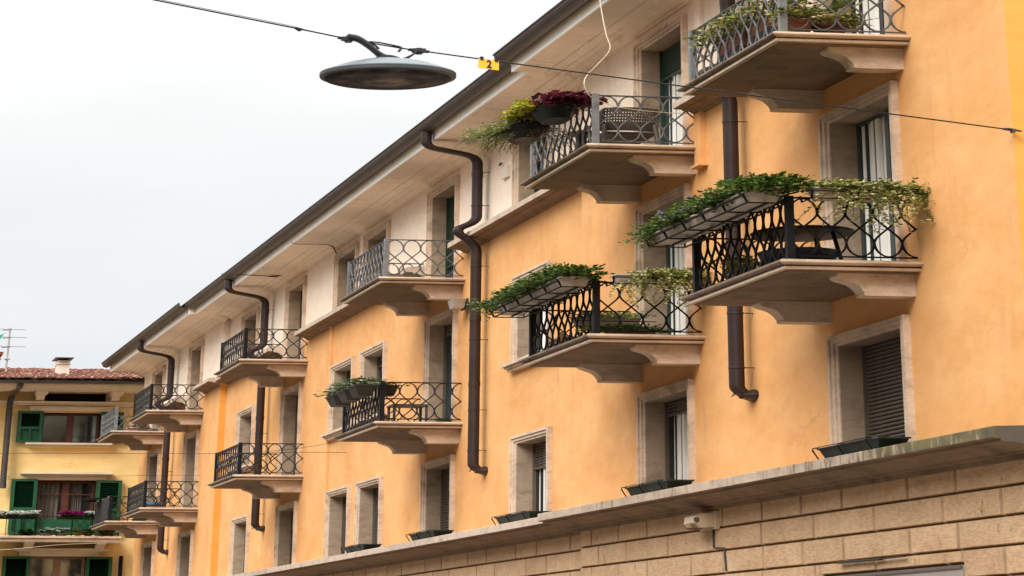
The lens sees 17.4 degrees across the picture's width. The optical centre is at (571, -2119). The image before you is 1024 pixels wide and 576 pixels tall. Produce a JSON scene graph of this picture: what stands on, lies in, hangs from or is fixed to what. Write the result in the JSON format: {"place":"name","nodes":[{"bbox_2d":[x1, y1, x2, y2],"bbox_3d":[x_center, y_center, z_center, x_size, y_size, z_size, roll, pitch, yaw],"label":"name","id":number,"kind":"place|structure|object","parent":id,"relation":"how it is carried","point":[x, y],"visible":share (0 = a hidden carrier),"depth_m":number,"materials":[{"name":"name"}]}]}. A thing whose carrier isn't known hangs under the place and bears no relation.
{"place":"outdoors","nodes":[
{"label":"outdoors","id":0,"kind":"place"},
{"bbox_2d":[125,427,138,430],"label":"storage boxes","id":1,"kind":"object","parent":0,"point":[132,428],"visible":0.43,"depth_m":153.27,"materials":[{"name":"white wood"}]},
{"bbox_2d":[0,0,560,368],"label":"sky","id":2,"kind":"structure","parent":0,"point":[148,148],"materials":[{"name":"white"}]},
{"bbox_2d":[361,274,402,285],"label":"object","id":3,"kind":"object","parent":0,"point":[380,275],"visible":0.29,"depth_m":96.04,"materials":[{"name":"grey metal"}]},
{"bbox_2d":[435,418,450,421],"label":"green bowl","id":4,"kind":"object","parent":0,"point":[442,420],"visible":0.57,"depth_m":91.91,"materials":[{"name":"plastic"}]},
{"bbox_2d":[546,332,580,348],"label":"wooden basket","id":5,"kind":"object","parent":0,"point":[555,339],"visible":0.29,"depth_m":71.37,"materials":[{"name":"brown wood"}]},
{"bbox_2d":[713,251,760,277],"bbox_3d":[3.117,42.865,60.093,1.144,0.527,1.805,-8,-40,9],"label":"potted plant","id":6,"kind":"object","parent":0,"point":[743,263],"visible":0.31,"depth_m":59.98,"materials":[{"name":"green plant"}]},
{"label":"ground","id":7,"kind":"structure","parent":0,"visible":0},
{"bbox_2d":[0,352,144,575],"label":"townhouse","id":8,"kind":"structure","parent":7,"relation":"on","point":[61,407],"depth_m":162.33,"materials":[{"name":"yellow paint"}]},
{"bbox_2d":[1,328,26,371],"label":"roof aerial","id":9,"kind":"object","parent":8,"relation":"on","point":[8,347],"visible":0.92,"depth_m":169.59,"materials":[{"name":"metal"}]},
{"bbox_2d":[0,510,40,518],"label":"flower box","id":10,"kind":"object","parent":8,"relation":"on","point":[14,514],"visible":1,"depth_m":158.60,"materials":[{"name":"white plastic"}]},
{"bbox_2d":[18,529,34,535],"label":"potted plant","id":11,"kind":"object","parent":8,"relation":"on","point":[27,532],"visible":1,"depth_m":158.81,"materials":[{"name":"green plant"}]},
{"bbox_2d":[38,527,55,535],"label":"flower box","id":12,"kind":"object","parent":8,"relation":"on","point":[43,532],"visible":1,"depth_m":159.02,"materials":[{"name":"green plastic"}]},
{"bbox_2d":[29,556,85,575],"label":"house window","id":13,"kind":"structure","parent":8,"relation":"in","point":[39,566],"depth_m":160.35,"materials":[{"name":"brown wood"}]},
{"bbox_2d":[54,527,70,535],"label":"flower box","id":14,"kind":"object","parent":8,"relation":"on","point":[62,532],"visible":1,"depth_m":159.10,"materials":[{"name":"green plastic"}]},
{"bbox_2d":[34,519,91,534],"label":"balcony railing","id":15,"kind":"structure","parent":8,"relation":"in","point":[41,523],"depth_m":161.17,"materials":[{"name":"green metal"}]},
{"bbox_2d":[34,480,95,528],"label":"house window","id":16,"kind":"structure","parent":8,"relation":"in","point":[53,497],"depth_m":162.20,"materials":[{"name":"red wood"}]},
{"bbox_2d":[57,510,85,519],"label":"flower box","id":17,"kind":"object","parent":8,"relation":"on","point":[74,515],"visible":1,"depth_m":158.95,"materials":[{"name":"purple plastic"}]},
{"bbox_2d":[42,413,100,442],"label":"house window","id":18,"kind":"structure","parent":8,"relation":"in","point":[57,428],"depth_m":163.75,"materials":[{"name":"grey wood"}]},
{"bbox_2d":[70,527,86,535],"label":"potted plant","id":19,"kind":"object","parent":8,"relation":"on","point":[78,530],"visible":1,"depth_m":159.21,"materials":[{"name":"green plant"}]},
{"bbox_2d":[81,529,93,535],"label":"potted plant","id":20,"kind":"object","parent":8,"relation":"on","point":[90,532],"visible":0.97,"depth_m":159.26,"materials":[{"name":"green plant"}]},
{"bbox_2d":[82,511,94,519],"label":"flower box","id":21,"kind":"object","parent":8,"relation":"on","point":[90,515],"visible":0.81,"depth_m":159.09,"materials":[{"name":"white plastic"}]},
{"bbox_2d":[96,530,114,535],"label":"potted plant","id":22,"kind":"object","parent":8,"relation":"on","point":[106,531],"visible":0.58,"depth_m":159.39,"materials":[{"name":"green plant"}]},
{"bbox_2d":[89,0,1023,575],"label":"apartment building","id":23,"kind":"structure","parent":7,"relation":"on","point":[737,398],"depth_m":72.10,"materials":[{"name":"orange paint"}]},
{"bbox_2d":[5,542,135,549],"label":"service wire","id":24,"kind":"object","parent":23,"relation":"attached to","point":[66,544],"visible":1,"depth_m":155.98,"materials":[{"name":"grey metal"}]},
{"bbox_2d":[81,497,99,501],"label":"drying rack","id":25,"kind":"object","parent":23,"relation":"attached to","point":[89,499],"visible":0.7,"depth_m":154.01,"materials":[{"name":"metal"}]},
{"bbox_2d":[94,496,108,523],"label":"shade cloth","id":26,"kind":"object","parent":23,"relation":"attached to","point":[102,505],"visible":0.99,"depth_m":152.10,"materials":[{"name":"grey fabric"}]},
{"bbox_2d":[3,475,200,479],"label":"telephone wire","id":27,"kind":"object","parent":23,"relation":"attached to","point":[101,476],"visible":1,"depth_m":136.09,"materials":[{"name":"grey metal"}]},
{"bbox_2d":[139,541,154,575],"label":"window","id":28,"kind":"structure","parent":23,"relation":"in","point":[147,549],"depth_m":152.78,"materials":[{"name":"stone"}]},
{"bbox_2d":[146,448,160,520],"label":"balcony door","id":29,"kind":"structure","parent":23,"relation":"in","point":[153,460],"depth_m":154.70,"materials":[{"name":"stone"}]},
{"bbox_2d":[146,502,165,507],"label":"blue basin","id":30,"kind":"object","parent":23,"relation":"on","point":[154,505],"visible":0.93,"depth_m":138.43,"materials":[{"name":"plastic"}]},
{"bbox_2d":[149,364,166,430],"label":"balcony door","id":31,"kind":"structure","parent":23,"relation":"in","point":[159,375],"depth_m":156.71,"materials":[{"name":"stone"}]},
{"bbox_2d":[0,452,346,453],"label":"street wire","id":32,"kind":"object","parent":23,"relation":"attached to","point":[154,453],"visible":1,"depth_m":106.29,"materials":[{"name":"grey metal"}]},
{"bbox_2d":[176,529,193,575],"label":"window","id":33,"kind":"structure","parent":23,"relation":"in","point":[184,560],"depth_m":140.96,"materials":[{"name":"stone"}]},
{"bbox_2d":[180,429,199,507],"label":"balcony door","id":34,"kind":"structure","parent":23,"relation":"in","point":[189,462],"depth_m":142.69,"materials":[{"name":"stone"}]},
{"bbox_2d":[185,338,204,409],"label":"balcony door","id":35,"kind":"structure","parent":23,"relation":"in","point":[196,351],"depth_m":144.79,"materials":[{"name":"stone"}]},
{"bbox_2d":[228,515,249,575],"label":"window","id":36,"kind":"structure","parent":23,"relation":"in","point":[240,526],"depth_m":128.44,"materials":[{"name":"stone"}]},
{"bbox_2d":[231,405,255,474],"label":"window","id":37,"kind":"structure","parent":23,"relation":"in","point":[245,418],"depth_m":130.62,"materials":[{"name":"stone"}]},
{"bbox_2d":[239,306,260,358],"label":"window","id":38,"kind":"structure","parent":23,"relation":"in","point":[251,319],"depth_m":132.67,"materials":[{"name":"stone"}]},
{"bbox_2d":[222,273,280,276],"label":"eaves cable","id":39,"kind":"object","parent":23,"relation":"attached to","point":[256,275],"visible":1,"depth_m":122.88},
{"bbox_2d":[215,441,339,454],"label":"stay wire","id":40,"kind":"object","parent":23,"relation":"attached to","point":[287,449],"visible":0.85,"depth_m":107.09,"materials":[{"name":"grey metal"}]},
{"bbox_2d":[273,501,297,566],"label":"window","id":41,"kind":"structure","parent":23,"relation":"in","point":[285,533],"depth_m":118.44,"materials":[{"name":"stone"}]},
{"bbox_2d":[277,381,302,474],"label":"balcony door","id":42,"kind":"structure","parent":23,"relation":"in","point":[290,419],"depth_m":120.33,"materials":[{"name":"stone"}]},
{"bbox_2d":[282,275,306,359],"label":"balcony door","id":43,"kind":"structure","parent":23,"relation":"in","point":[296,292],"depth_m":122.40,"materials":[{"name":"stone"}]},
{"bbox_2d":[291,242,336,253],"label":"eaves wire","id":44,"kind":"object","parent":23,"relation":"on","point":[318,244],"visible":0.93,"depth_m":113.94,"materials":[{"name":"grey metal"}]},
{"bbox_2d":[313,387,349,406],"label":"railing planter","id":45,"kind":"object","parent":23,"relation":"hanging from","point":[332,398],"visible":0.48,"depth_m":95.11,"materials":[{"name":"grey plastic"}]},
{"bbox_2d":[323,485,351,557],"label":"window","id":46,"kind":"structure","parent":23,"relation":"in","point":[337,515],"depth_m":108.95,"materials":[{"name":"stone"}]},
{"bbox_2d":[320,356,355,440],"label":"window","id":47,"kind":"structure","parent":23,"relation":"in","point":[346,368],"depth_m":110.88,"materials":[{"name":"stone"}]},
{"bbox_2d":[327,380,360,402],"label":"railing planter","id":48,"kind":"object","parent":23,"relation":"attached to","point":[344,395],"visible":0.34,"depth_m":93.54,"materials":[{"name":"grey plastic"}]},
{"bbox_2d":[332,241,359,309],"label":"window","id":49,"kind":"structure","parent":23,"relation":"in","point":[341,259],"depth_m":113.15,"materials":[{"name":"stone"}]},
{"bbox_2d":[341,544,381,552],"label":"window trough","id":50,"kind":"object","parent":23,"relation":"on","point":[355,548],"depth_m":99.65,"materials":[{"name":"black plastic"}]},
{"bbox_2d":[339,375,386,397],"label":"railing planter","id":51,"kind":"object","parent":23,"relation":"attached to","point":[365,389],"visible":0.96,"depth_m":91.78,"materials":[{"name":"grey plastic"}]},
{"bbox_2d":[353,475,383,546],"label":"window","id":52,"kind":"structure","parent":23,"relation":"in","point":[368,504],"depth_m":103.99,"materials":[{"name":"stone"}]},
{"bbox_2d":[350,340,387,427],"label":"window","id":53,"kind":"structure","parent":23,"relation":"in","point":[372,360],"depth_m":106.22,"materials":[{"name":"stone"}]},
{"bbox_2d":[362,220,390,283],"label":"window","id":54,"kind":"structure","parent":23,"relation":"in","point":[377,235],"depth_m":108.07,"materials":[{"name":"stone"}]},
{"bbox_2d":[359,381,410,396],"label":"railing planter","id":55,"kind":"object","parent":23,"relation":"attached to","point":[391,389],"visible":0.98,"depth_m":91.70,"materials":[{"name":"grey plastic"}]},
{"bbox_2d":[387,404,428,421],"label":"table","id":56,"kind":"object","parent":23,"relation":"on","point":[393,406],"visible":0.67,"depth_m":92.98,"materials":[{"name":"grey plastic"}]},
{"bbox_2d":[406,530,453,540],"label":"window trough","id":57,"kind":"object","parent":23,"relation":"on","point":[423,535],"depth_m":90.36,"materials":[{"name":"black plastic"}]},
{"bbox_2d":[419,454,454,532],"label":"window","id":58,"kind":"structure","parent":23,"relation":"in","point":[437,478],"depth_m":94.38,"materials":[{"name":"stone"}]},
{"bbox_2d":[422,308,457,421],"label":"balcony door","id":59,"kind":"structure","parent":23,"relation":"in","point":[441,329],"depth_m":96.31,"materials":[{"name":"stone"}]},
{"bbox_2d":[425,174,459,277],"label":"balcony door","id":60,"kind":"structure","parent":23,"relation":"in","point":[443,202],"depth_m":98.28,"materials":[{"name":"stone"}]},
{"bbox_2d":[447,298,469,310],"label":"floodlight","id":61,"kind":"object","parent":23,"relation":"attached to","point":[456,304],"visible":0.93,"depth_m":92.01,"materials":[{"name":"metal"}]},
{"bbox_2d":[498,162,509,179],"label":"junction box","id":62,"kind":"object","parent":23,"relation":"attached to","point":[505,172],"visible":1,"depth_m":89.48,"materials":[{"name":"white plastic"}]},
{"bbox_2d":[457,116,575,156],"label":"hanging planter","id":63,"kind":"object","parent":23,"relation":"hanging from","point":[517,131],"visible":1,"depth_m":72.87,"materials":[{"name":"green plastic"}]},
{"bbox_2d":[491,511,549,524],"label":"window trough","id":64,"kind":"object","parent":23,"relation":"on","point":[511,517],"depth_m":80.49,"materials":[{"name":"black plastic"}]},
{"bbox_2d":[500,259,552,372],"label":"window","id":65,"kind":"structure","parent":23,"relation":"in","point":[519,327],"depth_m":85.85,"materials":[{"name":"stone"}]},
{"bbox_2d":[509,426,551,513],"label":"window","id":66,"kind":"structure","parent":23,"relation":"in","point":[530,453],"depth_m":83.92,"materials":[{"name":"stone"}]},
{"bbox_2d":[511,129,552,205],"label":"window","id":67,"kind":"structure","parent":23,"relation":"in","point":[521,156],"depth_m":88.21,"materials":[{"name":"stone"}]},
{"bbox_2d":[489,278,601,317],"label":"planter rack","id":68,"kind":"object","parent":23,"relation":"attached to","point":[545,293],"visible":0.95,"depth_m":70.45,"materials":[{"name":"black metal"}]},
{"bbox_2d":[466,289,552,321],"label":"balcony planter","id":69,"kind":"object","parent":68,"relation":"on","point":[488,304],"visible":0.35,"depth_m":73.41,"materials":[{"name":"beige plastic"}]},
{"bbox_2d":[491,288,579,307],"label":"balcony planter","id":70,"kind":"object","parent":68,"relation":"on","point":[503,293],"visible":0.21,"depth_m":71.47,"materials":[{"name":"beige plastic"}]},
{"bbox_2d":[505,277,590,300],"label":"balcony planter","id":71,"kind":"object","parent":68,"relation":"on","point":[521,285],"visible":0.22,"depth_m":70.09,"materials":[{"name":"green plastic"}]},
{"bbox_2d":[519,262,615,292],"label":"balcony planter","id":72,"kind":"object","parent":68,"relation":"on","point":[573,275],"visible":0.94,"depth_m":68.32,"materials":[{"name":"green plastic"}]},
{"bbox_2d":[497,90,607,124],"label":"hanging planter","id":73,"kind":"object","parent":23,"relation":"hanging from","point":[554,107],"visible":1,"depth_m":70.95,"materials":[{"name":"black plastic"}]},
{"bbox_2d":[564,130,600,147],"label":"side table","id":74,"kind":"object","parent":23,"relation":"on","point":[580,138],"visible":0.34,"depth_m":72.72,"materials":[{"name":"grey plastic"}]},
{"bbox_2d":[154,0,1021,132],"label":"overhead cable","id":75,"kind":"object","parent":23,"relation":"attached to","point":[1011,130],"visible":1,"depth_m":51.82,"materials":[{"name":"grey metal"}]},
{"bbox_2d":[319,34,455,89],"bbox_3d":[-2.817,33.452,51.442,2.093,0.608,2.243,7,-40,-9],"label":"street lamp","id":76,"kind":"object","parent":75,"relation":"hanging from","point":[381,71],"visible":1,"depth_m":50.92,"materials":[{"name":"grey metal"}]},
{"bbox_2d":[478,56,498,70],"bbox_3d":[-1.288,33.640,51.623,0.316,0.171,0.150,7,-40,-9],"label":"number plate","id":77,"kind":"object","parent":75,"relation":"attached to","point":[483,63],"visible":1,"depth_m":51.58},
{"bbox_2d":[564,311,656,337],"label":"balcony planter","id":78,"kind":"object","parent":23,"relation":"on","point":[626,318],"visible":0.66,"depth_m":70.60,"materials":[{"name":"green plastic"}]},
{"bbox_2d":[586,107,660,144],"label":"bench","id":79,"kind":"object","parent":23,"relation":"on","point":[607,129],"visible":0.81,"depth_m":71.76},
{"bbox_2d":[575,322,674,333],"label":"balcony planter","id":80,"kind":"object","parent":23,"relation":"on","point":[626,326],"visible":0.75,"depth_m":68.39,"materials":[{"name":"ceramic"}]},
{"bbox_2d":[583,0,693,113],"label":"loose cord","id":81,"kind":"object","parent":23,"relation":"hanging from","point":[603,58],"visible":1,"depth_m":70.23,"materials":[{"name":"white plastic"}]},
{"bbox_2d":[621,479,694,496],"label":"window trough","id":82,"kind":"object","parent":23,"relation":"on","point":[648,487],"depth_m":67.50,"materials":[{"name":"green plastic"}]},
{"bbox_2d":[605,266,712,309],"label":"ivy trough","id":83,"kind":"object","parent":23,"relation":"attached to","point":[674,277],"visible":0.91,"depth_m":67.87,"materials":[{"name":"green plastic"}]},
{"bbox_2d":[633,13,689,144],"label":"balcony door","id":84,"kind":"structure","parent":23,"relation":"in","point":[662,56],"depth_m":74.90,"materials":[{"name":"stone"}]},
{"bbox_2d":[634,183,693,334],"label":"balcony door","id":85,"kind":"structure","parent":23,"relation":"in","point":[654,257],"depth_m":72.75,"materials":[{"name":"stone"}]},
{"bbox_2d":[636,379,695,484],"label":"window","id":86,"kind":"structure","parent":23,"relation":"in","point":[665,415],"depth_m":71.02,"materials":[{"name":"stone"}]},
{"bbox_2d":[684,511,719,530],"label":"wall sensor","id":87,"kind":"object","parent":23,"relation":"attached to","point":[707,521],"depth_m":65.27,"materials":[{"name":"beige plastic"}]},
{"bbox_2d":[682,12,750,62],"bbox_3d":[3.038,39.888,61.748,1.740,0.820,3.697,7,-40,-9],"label":"balcony planter","id":88,"kind":"object","parent":23,"relation":"on","point":[722,50],"visible":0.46,"depth_m":61.73,"materials":[{"name":"ceramic"}]},
{"bbox_2d":[641,192,795,247],"bbox_3d":[2.502,41.247,59.030,0.973,0.182,8.022,7,-40,-9],"label":"planter rack","id":89,"kind":"object","parent":23,"relation":"attached to","point":[718,215],"visible":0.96,"depth_m":58.38,"materials":[{"name":"black metal"}]},
{"bbox_2d":[618,214,734,251],"bbox_3d":[1.943,42.845,61.111,1.950,0.502,3.275,7,-40,-9],"label":"balcony planter","id":90,"kind":"object","parent":89,"relation":"on","point":[652,228],"visible":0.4,"depth_m":61.16,"materials":[{"name":"green plastic"}]},
{"bbox_2d":[652,203,754,233],"bbox_3d":[2.312,41.595,59.683,1.802,0.432,3.329,7,-40,-9],"label":"balcony planter","id":91,"kind":"object","parent":89,"relation":"on","point":[667,217],"visible":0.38,"depth_m":59.42,"materials":[{"name":"green plastic"}]},
{"bbox_2d":[669,189,782,222],"bbox_3d":[2.701,40.314,58.144,1.852,0.428,3.110,7,-40,-9],"label":"balcony planter","id":92,"kind":"object","parent":89,"relation":"on","point":[694,203],"visible":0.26,"depth_m":57.83,"materials":[{"name":"green plastic"}]},
{"bbox_2d":[693,171,817,211],"bbox_3d":[3.134,39.021,56.655,1.812,0.506,3.066,7,-40,-9],"label":"balcony planter","id":93,"kind":"object","parent":89,"relation":"on","point":[765,187],"visible":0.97,"depth_m":56.13,"materials":[{"name":"green plastic"}]},
{"bbox_2d":[712,529,726,570],"bbox_3d":[2.869,51.638,64.841,0.050,0.691,1.074,7,-40,-9],"label":"cable conduit","id":94,"kind":"object","parent":23,"relation":"attached to","point":[713,540],"visible":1,"depth_m":64.65,"materials":[{"name":"metal"}]},
{"bbox_2d":[707,0,824,43],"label":"balcony planter","id":95,"kind":"object","parent":23,"relation":"on","point":[735,18],"visible":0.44,"depth_m":59.75,"materials":[{"name":"ceramic"}]},
{"bbox_2d":[752,6,834,31],"bbox_3d":[3.937,37.359,58.422,1.276,0.442,2.069,7,-40,-9],"label":"potted plant","id":96,"kind":"object","parent":23,"relation":"on","point":[794,22],"visible":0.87,"depth_m":58.12,"materials":[{"name":"green plant"}]},
{"bbox_2d":[757,247,837,264],"bbox_3d":[3.921,41.242,57.986,1.392,0.330,2.016,7,-40,-9],"label":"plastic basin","id":97,"kind":"object","parent":23,"relation":"on","point":[808,250],"visible":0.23,"depth_m":57.45,"materials":[{"name":"black plastic"}]},
{"bbox_2d":[750,225,854,259],"bbox_3d":[4.029,41.272,58.254,1.798,0.632,2.604,7,-40,-9],"label":"balcony table","id":98,"kind":"object","parent":23,"relation":"on","point":[803,235],"visible":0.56,"depth_m":58.10,"materials":[{"name":"black plastic"}]},
{"bbox_2d":[787,0,866,33],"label":"potted plant","id":99,"kind":"object","parent":23,"relation":"on","point":[836,5],"visible":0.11,"depth_m":59.81,"materials":[{"name":"green plant"}]},
{"bbox_2d":[797,10,877,32],"bbox_3d":[4.638,37.559,58.646,1.572,0.421,1.687,25,-46,-26],"label":"potted plant","id":100,"kind":"object","parent":23,"relation":"on","point":[844,19],"visible":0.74,"depth_m":58.31,"materials":[{"name":"green plant"}]},
{"bbox_2d":[813,0,894,34],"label":"balcony door","id":101,"kind":"structure","parent":23,"relation":"in","point":[881,23],"depth_m":61.55,"materials":[{"name":"stone"}]},
{"bbox_2d":[812,436,910,459],"bbox_3d":[4.839,43.091,56.220,0.646,0.174,4.094,7,-40,-9],"label":"window trough","id":102,"kind":"object","parent":23,"relation":"on","point":[853,446],"depth_m":55.64,"materials":[{"name":"green plastic"}]},
{"bbox_2d":[817,80,906,260],"bbox_3d":[5.497,40.927,59.386,0.928,2.668,5.104,7,-40,-9],"label":"balcony door","id":103,"kind":"structure","parent":23,"relation":"in","point":[857,144],"depth_m":60.57,"materials":[{"name":"stone"}]},
{"bbox_2d":[795,177,935,233],"bbox_3d":[5.162,38.717,55.826,2.921,0.820,2.104,7,-40,-9],"label":"ivy trough","id":104,"kind":"object","parent":23,"relation":"attached to","point":[849,191],"visible":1,"depth_m":55.81,"materials":[{"name":"green plastic"}]},
{"bbox_2d":[836,556,905,563],"bbox_3d":[5.027,44.903,56.149,0.125,0.036,4.201,7,-40,-9],"label":"awning bar","id":105,"kind":"object","parent":23,"relation":"attached to","point":[862,560],"visible":1,"depth_m":56.28,"materials":[{"name":"metal"}]},
{"bbox_2d":[826,314,915,445],"bbox_3d":[5.497,43.144,57.536,0.928,1.843,5.104,7,-40,-9],"label":"window","id":106,"kind":"structure","parent":23,"relation":"in","point":[870,369],"depth_m":58.74,"materials":[{"name":"stone"}]},
{"bbox_2d":[841,565,964,575],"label":"shop shutter","id":107,"kind":"object","parent":23,"relation":"attached to","point":[957,570],"visible":1,"depth_m":53.72,"materials":[{"name":"grey metal"}]}
]}

